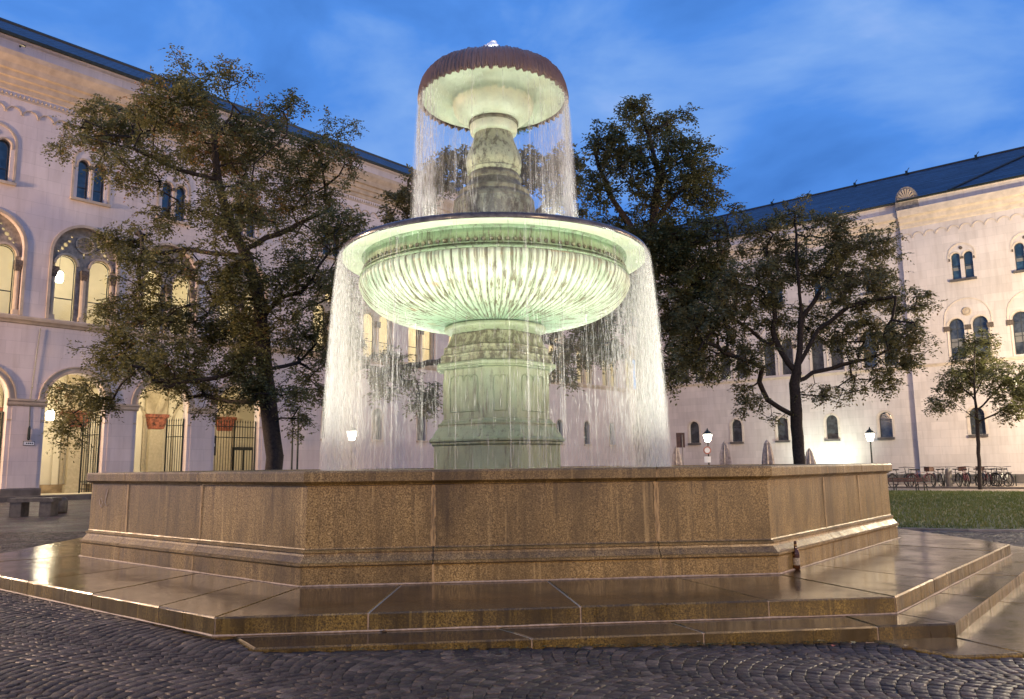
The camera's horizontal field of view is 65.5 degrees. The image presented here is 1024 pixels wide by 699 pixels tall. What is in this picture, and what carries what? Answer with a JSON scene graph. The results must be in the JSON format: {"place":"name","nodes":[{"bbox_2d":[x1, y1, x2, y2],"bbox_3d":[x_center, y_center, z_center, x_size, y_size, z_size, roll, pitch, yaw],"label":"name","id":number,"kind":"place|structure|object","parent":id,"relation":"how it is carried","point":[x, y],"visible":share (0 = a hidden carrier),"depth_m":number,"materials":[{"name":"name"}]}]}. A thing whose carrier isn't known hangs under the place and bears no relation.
{"place":"outdoors","nodes":[
{"label":"outdoors","id":0,"kind":"place"},
{"bbox_2d":[0,482,1023,698],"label":"cobbled square","id":1,"kind":"structure","parent":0,"point":[51,650],"depth_m":4.71,"materials":[{"name":"stone"}]},
{"bbox_2d":[7,497,61,516],"bbox_3d":[-12.147,4.005,20.250,1.120,0.460,0.440,0,-8,-4],"label":"stone bench","id":2,"kind":"object","parent":1,"relation":"on","point":[19,507],"visible":0.95,"depth_m":20.07,"materials":[{"name":"grey stone"}]},
{"bbox_2d":[0,494,90,501],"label":"kerb strip","id":3,"kind":"object","parent":1,"relation":"on","point":[68,497],"depth_m":31.07,"materials":[{"name":"stone"}]},
{"bbox_2d":[58,497,67,513],"bbox_3d":[-12.150,4.189,21.440,0.350,0.440,0.350,-1,-8,0],"label":"bollard","id":4,"kind":"object","parent":1,"relation":"on","point":[63,507],"visible":0.6,"depth_m":21.34,"materials":[{"name":"grey stone"}]},
{"bbox_2d":[32,43,373,469],"bbox_3d":[-8.540,-2.033,21.304,10.497,12.777,5.371,-1,-8,0],"label":"ash tree","id":5,"kind":"object","parent":1,"relation":"on","point":[262,391],"visible":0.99,"depth_m":21.16,"materials":[{"name":"green plant"}]},
{"bbox_2d":[291,428,292,469],"bbox_3d":[-9.310,4.724,33.686,0.092,2.856,0.092,-4,-9,22],"label":"pole","id":6,"kind":"object","parent":1,"relation":"on","point":[292,453],"visible":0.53,"depth_m":33.70,"materials":[{"name":"black metal"}]},
{"bbox_2d":[296,413,299,468],"bbox_3d":[-8.281,4.046,30.752,0.092,3.328,0.092,-4,-9,22],"label":"pole","id":7,"kind":"object","parent":1,"relation":"on","point":[297,449],"visible":0.29,"depth_m":30.75,"materials":[{"name":"black metal"}]},
{"bbox_2d":[0,17,637,496],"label":"arcaded building","id":8,"kind":"structure","parent":1,"relation":"on","point":[52,213],"depth_m":38.38,"materials":[{"name":"paint"}]},
{"bbox_2d":[0,245,13,313],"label":"window","id":9,"kind":"structure","parent":8,"relation":"in","point":[0,245],"depth_m":33.42,"materials":[{"name":"brown wood"}]},
{"bbox_2d":[0,122,17,185],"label":"window","id":10,"kind":"structure","parent":8,"relation":"in","point":[4,146],"depth_m":33.59,"materials":[{"name":"blue glass"}]},
{"bbox_2d":[23,441,34,445],"bbox_3d":[-19.986,3.882,32.949,0.023,0.180,0.432,-8,-11,40],"label":"wall sign","id":11,"kind":"object","parent":8,"relation":"attached to","point":[28,443],"visible":1,"depth_m":32.95,"materials":[{"name":"white metal"}]},
{"bbox_2d":[46,385,54,420],"bbox_3d":[-20.513,1.885,35.511,0.336,2.550,0.336,-1,-8,0],"label":"hanging lantern","id":12,"kind":"object","parent":8,"relation":"hanging from","point":[49,417],"visible":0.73,"depth_m":35.25,"materials":[{"name":"beige glass"}]},
{"bbox_2d":[55,256,63,282],"bbox_3d":[-20.620,-4.335,36.377,0.342,2.590,0.325,-1,-8,0],"label":"hanging lantern","id":13,"kind":"object","parent":8,"relation":"hanging from","point":[59,277],"visible":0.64,"depth_m":36.13,"materials":[{"name":"beige glass"}]},
{"bbox_2d":[54,256,107,323],"bbox_3d":[-19.256,-2.603,35.533,0.045,2.907,2.286,-8,-11,40],"label":"window","id":14,"kind":"structure","parent":8,"relation":"in","point":[61,256],"depth_m":35.39,"materials":[{"name":"brown wood"}]},
{"bbox_2d":[70,147,110,207],"bbox_3d":[-19.067,-7.855,36.083,0.432,2.619,1.710,-8,-11,40],"label":"window","id":15,"kind":"structure","parent":8,"relation":"in","point":[82,178],"depth_m":35.98,"materials":[{"name":"blue glass"}]},
{"bbox_2d":[152,272,188,330],"bbox_3d":[-16.751,-2.211,38.420,0.045,2.907,2.286,-8,-11,40],"label":"window","id":16,"kind":"structure","parent":8,"relation":"in","point":[152,272],"depth_m":39.29,"materials":[{"name":"brown wood"}]},
{"bbox_2d":[156,170,190,225],"bbox_3d":[-16.562,-7.463,38.970,0.432,2.619,1.710,-8,-11,40],"label":"window","id":17,"kind":"structure","parent":8,"relation":"in","point":[180,192],"depth_m":39.07,"materials":[{"name":"blue glass"}]},
{"bbox_2d":[232,447,252,469],"bbox_3d":[-15.224,6.649,44.996,0.081,2.250,1.260,-8,-11,40],"label":"inner door","id":18,"kind":"structure","parent":8,"relation":"in","point":[241,448],"depth_m":45.05,"materials":[{"name":"beige paint"}]},
{"bbox_2d":[232,190,259,239],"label":"window","id":19,"kind":"structure","parent":8,"relation":"in","point":[251,238],"depth_m":42.15,"materials":[{"name":"blue glass"}]},
{"bbox_2d":[320,405,334,440],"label":"window","id":20,"kind":"structure","parent":8,"relation":"in","point":[325,421],"depth_m":44.59,"materials":[{"name":"beige stone"}]},
{"bbox_2d":[319,214,343,260],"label":"window","id":21,"kind":"structure","parent":8,"relation":"in","point":[320,254],"depth_m":45.76,"materials":[{"name":"beige glass"}]},
{"bbox_2d":[364,313,387,349],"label":"window","id":22,"kind":"structure","parent":8,"relation":"in","point":[366,313],"depth_m":47.96,"materials":[{"name":"beige glass"}]},
{"bbox_2d":[371,408,383,441],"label":"window","id":23,"kind":"structure","parent":8,"relation":"in","point":[375,420],"depth_m":47.28,"materials":[{"name":"beige stone"}]},
{"bbox_2d":[408,329,429,359],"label":"window","id":24,"kind":"structure","parent":8,"relation":"in","point":[416,329],"depth_m":50.64,"materials":[{"name":"beige wood"}]},
{"bbox_2d":[416,411,427,442],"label":"window","id":25,"kind":"structure","parent":8,"relation":"in","point":[419,422],"depth_m":49.94,"materials":[{"name":"beige stone"}]},
{"bbox_2d":[556,419,564,444],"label":"window","id":26,"kind":"structure","parent":8,"relation":"in","point":[557,422],"depth_m":60.74,"materials":[{"name":"beige stone"}]},
{"bbox_2d":[584,420,591,445],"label":"window","id":27,"kind":"structure","parent":8,"relation":"in","point":[585,424],"depth_m":63.35,"materials":[{"name":"grey glass"}]},
{"bbox_2d":[609,422,616,445],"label":"window","id":28,"kind":"structure","parent":8,"relation":"in","point":[610,426],"depth_m":66.00,"materials":[{"name":"beige stone"}]},
{"bbox_2d":[627,359,635,388],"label":"window","id":29,"kind":"structure","parent":8,"relation":"in","point":[627,359],"depth_m":69.31,"materials":[{"name":"white glass"}]},
{"bbox_2d":[626,305,637,327],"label":"window","id":30,"kind":"structure","parent":8,"relation":"in","point":[635,305],"depth_m":70.03,"materials":[{"name":"beige glass"}]},
{"bbox_2d":[632,423,634,446],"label":"window","id":31,"kind":"structure","parent":8,"relation":"in","point":[633,428],"depth_m":68.70,"materials":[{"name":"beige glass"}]},
{"bbox_2d":[346,425,356,468],"bbox_3d":[-8.396,5.590,41.643,0.591,3.419,0.591,3,-9,-22],"label":"street lamp","id":32,"kind":"object","parent":1,"relation":"on","point":[351,432],"visible":0.77,"depth_m":41.62,"materials":[{"name":"white glass"}]},
{"bbox_2d":[0,529,1023,659],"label":"stone steps","id":33,"kind":"structure","parent":1,"relation":"on","point":[946,596],"depth_m":5.95,"materials":[{"name":"stone"}]},
{"bbox_2d":[79,463,898,585],"bbox_3d":[-0.234,2.294,12.126,10.300,0.986,10.300,0,-8,-6],"label":"fountain basin","id":34,"kind":"object","parent":33,"relation":"on","point":[302,527],"visible":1,"depth_m":7.22,"materials":[{"name":"brown stone"}]},
{"bbox_2d":[340,45,647,468],"bbox_3d":[-0.270,-0.820,12.581,4.820,7.460,4.820,0,-8,-6],"label":"fountain","id":35,"kind":"object","parent":34,"relation":"in","point":[494,276],"visible":1,"depth_m":11.62,"materials":[{"name":"green stone"}]},
{"bbox_2d":[485,40,497,45],"bbox_3d":[-0.306,-4.785,13.159,0.508,0.676,0.469,-1,-8,0],"label":"foam jet","id":36,"kind":"object","parent":35,"relation":"on","point":[492,43],"visible":0.13,"depth_m":13.07},
{"bbox_2d":[265,639,915,659],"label":"leaf litter","id":37,"kind":"object","parent":33,"relation":"on","point":[638,644],"visible":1,"depth_m":5.29,"materials":[{"name":"brown plant"}]},
{"bbox_2d":[792,541,800,569],"bbox_3d":[2.688,1.946,7.539,0.068,0.260,0.068,-1,-8,0],"label":"bottle","id":38,"kind":"object","parent":33,"relation":"on","point":[796,559],"visible":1,"depth_m":7.51,"materials":[{"name":"brown glass"}]},
{"bbox_2d":[636,146,1023,481],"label":"plain building","id":39,"kind":"structure","parent":1,"relation":"on","point":[961,223],"depth_m":55.93,"materials":[{"name":"beige paint"}]},
{"bbox_2d":[680,334,705,382],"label":"window","id":40,"kind":"structure","parent":39,"relation":"in","point":[697,376],"depth_m":66.29,"materials":[{"name":"grey glass"}]},
{"bbox_2d":[687,420,700,444],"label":"window","id":41,"kind":"structure","parent":39,"relation":"in","point":[695,426],"depth_m":65.86,"materials":[{"name":"grey glass"}]},
{"bbox_2d":[716,328,748,379],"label":"window","id":42,"kind":"structure","parent":39,"relation":"in","point":[727,369],"depth_m":64.46,"materials":[{"name":"grey glass"}]},
{"bbox_2d":[729,418,743,443],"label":"window","id":43,"kind":"structure","parent":39,"relation":"in","point":[738,429],"depth_m":63.46,"materials":[{"name":"grey glass"}]},
{"bbox_2d":[760,326,795,375],"bbox_3d":[20.674,-0.046,61.873,2.845,4.110,0.319,-8,-11,40],"label":"window","id":44,"kind":"structure","parent":39,"relation":"in","point":[789,352],"depth_m":61.95,"materials":[{"name":"grey glass"}]},
{"bbox_2d":[774,415,790,442],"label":"window","id":45,"kind":"structure","parent":39,"relation":"in","point":[783,431],"depth_m":61.06,"materials":[{"name":"grey glass"}]},
{"bbox_2d":[814,277,831,301],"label":"window","id":46,"kind":"structure","parent":39,"relation":"in","point":[827,298],"depth_m":59.98,"materials":[{"name":"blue glass"}]},
{"bbox_2d":[812,316,843,370],"bbox_3d":[23.494,-0.428,59.478,2.845,4.110,0.319,-8,-11,40],"label":"window","id":47,"kind":"structure","parent":39,"relation":"in","point":[817,358],"depth_m":59.80,"materials":[{"name":"grey glass"}]},
{"bbox_2d":[823,413,840,440],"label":"window","id":48,"kind":"structure","parent":39,"relation":"in","point":[833,427],"depth_m":58.67,"materials":[{"name":"grey glass"}]},
{"bbox_2d":[861,258,886,295],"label":"window","id":49,"kind":"structure","parent":39,"relation":"in","point":[864,294],"depth_m":57.75,"materials":[{"name":"beige glass"}]},
{"bbox_2d":[857,310,899,367],"bbox_3d":[26.313,-0.810,57.084,2.845,4.110,0.319,-8,-11,40],"label":"window","id":50,"kind":"structure","parent":39,"relation":"in","point":[874,359],"depth_m":57.47,"materials":[{"name":"grey glass"}]},
{"bbox_2d":[876,410,894,439],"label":"window","id":51,"kind":"structure","parent":39,"relation":"in","point":[886,422],"depth_m":56.26,"materials":[{"name":"blue glass"}]},
{"bbox_2d":[947,242,976,282],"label":"window","id":52,"kind":"structure","parent":39,"relation":"in","point":[968,259],"depth_m":53.71,"materials":[{"name":"blue glass"}]},
{"bbox_2d":[944,297,992,359],"bbox_3d":[30.458,-1.435,53.124,2.845,4.110,0.319,-8,-11,40],"label":"window","id":53,"kind":"structure","parent":39,"relation":"in","point":[957,327],"depth_m":53.41,"materials":[{"name":"beige glass"}]},
{"bbox_2d":[966,405,988,436],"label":"window","id":54,"kind":"structure","parent":39,"relation":"in","point":[983,431],"depth_m":52.25,"materials":[{"name":"grey glass"}]},
{"bbox_2d":[1007,291,1023,354],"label":"window","id":55,"kind":"structure","parent":39,"relation":"in","point":[1018,318],"depth_m":51.35,"materials":[{"name":"beige glass"}]},
{"bbox_2d":[1010,232,1023,273],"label":"window","id":56,"kind":"structure","parent":39,"relation":"in","point":[1018,248],"depth_m":51.70,"materials":[{"name":"blue glass"}]},
{"bbox_2d":[898,527,1023,531],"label":"kerb strip","id":57,"kind":"object","parent":1,"relation":"on","point":[988,530],"visible":0.07,"depth_m":14.55,"materials":[{"name":"grey stone"}]},
{"bbox_2d":[0,0,1023,388],"label":"sky","id":58,"kind":"structure","parent":0,"point":[802,96],"materials":[{"name":"blue"}]},
{"bbox_2d":[888,482,1023,491],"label":"gravel path","id":59,"kind":"structure","parent":0,"point":[954,485],"depth_m":41.76,"materials":[{"name":"beige gravel"}]},
{"bbox_2d":[672,446,682,464],"bbox_3d":[10.869,7.576,52.438,0.662,2.493,0.665,-1,-8,0],"label":"closed parasol","id":60,"kind":"object","parent":59,"relation":"on","point":[676,458],"visible":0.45,"depth_m":52.35,"materials":[{"name":"beige fabric"}]},
{"bbox_2d":[676,433,684,464],"bbox_3d":[9.786,6.296,45.552,0.800,3.049,0.400,-1,-8,0],"label":"information board","id":61,"kind":"object","parent":59,"relation":"on","point":[680,440],"visible":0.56,"depth_m":45.67,"materials":[{"name":"brown wood"}]},
{"bbox_2d":[703,428,711,464],"bbox_3d":[12.224,6.635,49.541,0.591,3.504,0.591,-4,-9,22],"label":"street lamp","id":62,"kind":"object","parent":59,"relation":"on","point":[707,434],"visible":0.75,"depth_m":49.54,"materials":[{"name":"white glass"}]},
{"bbox_2d":[703,446,710,462],"bbox_3d":[12.109,6.503,49.351,0.480,0.990,0.045,-1,-8,0],"label":"traffic sign","id":63,"kind":"object","parent":62,"relation":"attached to","point":[707,450],"visible":1,"depth_m":49.35,"materials":[{"name":"white metal"}]},
{"bbox_2d":[720,441,731,464],"bbox_3d":[12.197,6.526,45.506,0.672,2.555,0.640,-1,-8,0],"label":"closed parasol","id":64,"kind":"object","parent":59,"relation":"on","point":[725,457],"visible":0.7,"depth_m":45.43,"materials":[{"name":"beige fabric"}]},
{"bbox_2d":[762,440,774,463],"bbox_3d":[14.325,6.346,44.513,0.658,2.602,0.643,-1,-8,0],"label":"closed parasol","id":65,"kind":"object","parent":59,"relation":"on","point":[767,456],"visible":0.62,"depth_m":44.45,"materials":[{"name":"beige fabric"}]},
{"bbox_2d":[805,448,815,463],"bbox_3d":[18.887,7.372,50.433,0.663,2.232,0.663,-1,-8,0],"label":"closed parasol","id":66,"kind":"object","parent":59,"relation":"on","point":[809,458],"visible":0.62,"depth_m":50.36,"materials":[{"name":"beige fabric"}]},
{"bbox_2d":[865,427,874,463],"bbox_3d":[21.910,6.454,48.540,0.591,3.469,0.591,3,-9,-22],"label":"street lamp","id":67,"kind":"object","parent":59,"relation":"on","point":[869,433],"visible":0.73,"depth_m":48.53,"materials":[{"name":"white glass"}]},
{"bbox_2d":[888,467,912,486],"bbox_3d":[19.981,6.579,40.959,1.808,1.059,0.579,2,-11,-20],"label":"bicycle","id":68,"kind":"object","parent":59,"relation":"on","point":[904,475],"visible":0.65,"depth_m":40.92,"materials":[{"name":"black metal"}]},
{"bbox_2d":[887,477,929,490],"bbox_3d":[17.973,6.094,36.024,1.760,0.620,0.431,-2,-8,6],"label":"park bench","id":69,"kind":"object","parent":59,"relation":"on","point":[892,479],"visible":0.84,"depth_m":36.18,"materials":[{"name":"brown wood"}]},
{"bbox_2d":[906,467,914,486],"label":"bicycle","id":70,"kind":"object","parent":59,"relation":"on","point":[910,476],"visible":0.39,"depth_m":41.99,"materials":[{"name":"black metal"}]},
{"bbox_2d":[906,467,935,486],"bbox_3d":[20.855,6.522,40.616,1.808,1.065,0.579,2,-5,-15],"label":"bicycle","id":71,"kind":"object","parent":59,"relation":"on","point":[929,469],"visible":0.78,"depth_m":40.61,"materials":[{"name":"black metal"}]},
{"bbox_2d":[931,469,942,486],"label":"bicycle","id":72,"kind":"object","parent":59,"relation":"on","point":[938,478],"visible":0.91,"depth_m":41.67,"materials":[{"name":"paint"}]},
{"bbox_2d":[941,469,945,486],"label":"bicycle","id":73,"kind":"object","parent":59,"relation":"on","point":[942,472],"visible":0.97,"depth_m":42.36,"materials":[{"name":"paint"}]},
{"bbox_2d":[945,468,952,486],"bbox_3d":[23.263,6.802,42.424,0.320,1.000,0.320,-1,-8,0],"label":"bollard","id":74,"kind":"object","parent":59,"relation":"on","point":[948,477],"visible":1,"depth_m":42.31,"materials":[{"name":"grey stone"}]},
{"bbox_2d":[945,466,961,486],"bbox_3d":[23.535,6.773,42.419,0.579,1.059,1.808,-3,-9,5],"label":"bicycle","id":75,"kind":"object","parent":59,"relation":"on","point":[955,472],"visible":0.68,"depth_m":42.07,"materials":[{"name":"paint"}]},
{"bbox_2d":[888,486,1023,488],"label":"kerb strip","id":76,"kind":"object","parent":59,"relation":"on","point":[961,487],"visible":0.18,"depth_m":38.55,"materials":[{"name":"stone"}]},
{"bbox_2d":[956,466,969,486],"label":"bicycle","id":77,"kind":"object","parent":59,"relation":"on","point":[965,478],"visible":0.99,"depth_m":42.27,"materials":[{"name":"brown metal"}]},
{"bbox_2d":[921,326,1023,488],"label":"young tree","id":78,"kind":"object","parent":59,"relation":"on","point":[979,373],"visible":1,"depth_m":38.11,"materials":[{"name":"green plant"}]},
{"bbox_2d":[964,467,984,485],"bbox_3d":[24.560,6.769,42.420,0.579,1.059,1.808,5,-9,-4],"label":"bicycle","id":79,"kind":"object","parent":59,"relation":"on","point":[976,474],"visible":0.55,"depth_m":42.22,"materials":[{"name":"paint"}]},
{"bbox_2d":[975,466,991,485],"bbox_3d":[25.269,6.788,42.613,0.579,1.065,1.808,-1,-8,10],"label":"bicycle","id":80,"kind":"object","parent":59,"relation":"on","point":[984,469],"visible":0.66,"depth_m":42.30,"materials":[{"name":"brown metal"}]},
{"bbox_2d":[959,474,1016,485],"bbox_3d":[25.422,7.057,42.939,3.164,0.638,0.049,-3,-9,13],"label":"bicycle rack","id":81,"kind":"object","parent":59,"relation":"on","point":[991,483],"visible":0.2,"depth_m":42.83,"materials":[{"name":"grey metal"}]},
{"bbox_2d":[976,466,1001,486],"bbox_3d":[25.266,6.735,42.211,0.579,1.059,1.808,-4,-8,-11],"label":"bicycle","id":82,"kind":"object","parent":59,"relation":"on","point":[992,475],"visible":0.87,"depth_m":41.95,"materials":[{"name":"paint"}]},
{"bbox_2d":[989,466,999,485],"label":"bicycle","id":83,"kind":"object","parent":59,"relation":"on","point":[995,476],"visible":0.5,"depth_m":42.60,"materials":[{"name":"paint"}]},
{"bbox_2d":[989,466,1012,485],"bbox_3d":[26.035,6.760,42.419,0.579,1.059,1.808,5,-9,-4],"label":"bicycle","id":84,"kind":"object","parent":59,"relation":"on","point":[1004,473],"visible":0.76,"depth_m":42.09,"materials":[{"name":"paint"}]},
{"bbox_2d":[997,466,1013,486],"bbox_3d":[26.051,6.710,42.064,1.808,1.059,0.579,5,-16,-35],"label":"bicycle","id":85,"kind":"object","parent":59,"relation":"on","point":[1002,472],"visible":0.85,"depth_m":41.96,"materials":[{"name":"paint"}]},
{"bbox_2d":[889,490,1023,528],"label":"lawn","id":86,"kind":"structure","parent":0,"point":[959,516],"depth_m":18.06,"materials":[{"name":"plant"}]},
{"bbox_2d":[318,139,636,426],"bbox_3d":[-1.370,-1.719,33.637,13.447,15.624,4.658,-1,-8,0],"label":"linden tree","id":87,"kind":"object","parent":86,"relation":"on","point":[422,195],"visible":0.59,"depth_m":33.20,"materials":[{"name":"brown plant"}]},
{"bbox_2d":[574,93,757,464],"bbox_3d":[5.388,-2.056,27.310,6.543,14.476,4.652,-1,-8,0],"label":"chestnut tree","id":88,"kind":"object","parent":86,"relation":"on","point":[670,249],"visible":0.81,"depth_m":27.00,"materials":[{"name":"green plant"}]},
{"bbox_2d":[654,193,947,463],"bbox_3d":[9.455,-0.199,25.282,10.102,10.166,4.399,-1,-8,0],"label":"maple tree","id":89,"kind":"object","parent":86,"relation":"on","point":[691,326],"visible":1,"depth_m":25.04,"materials":[{"name":"green plant"}]}
]}

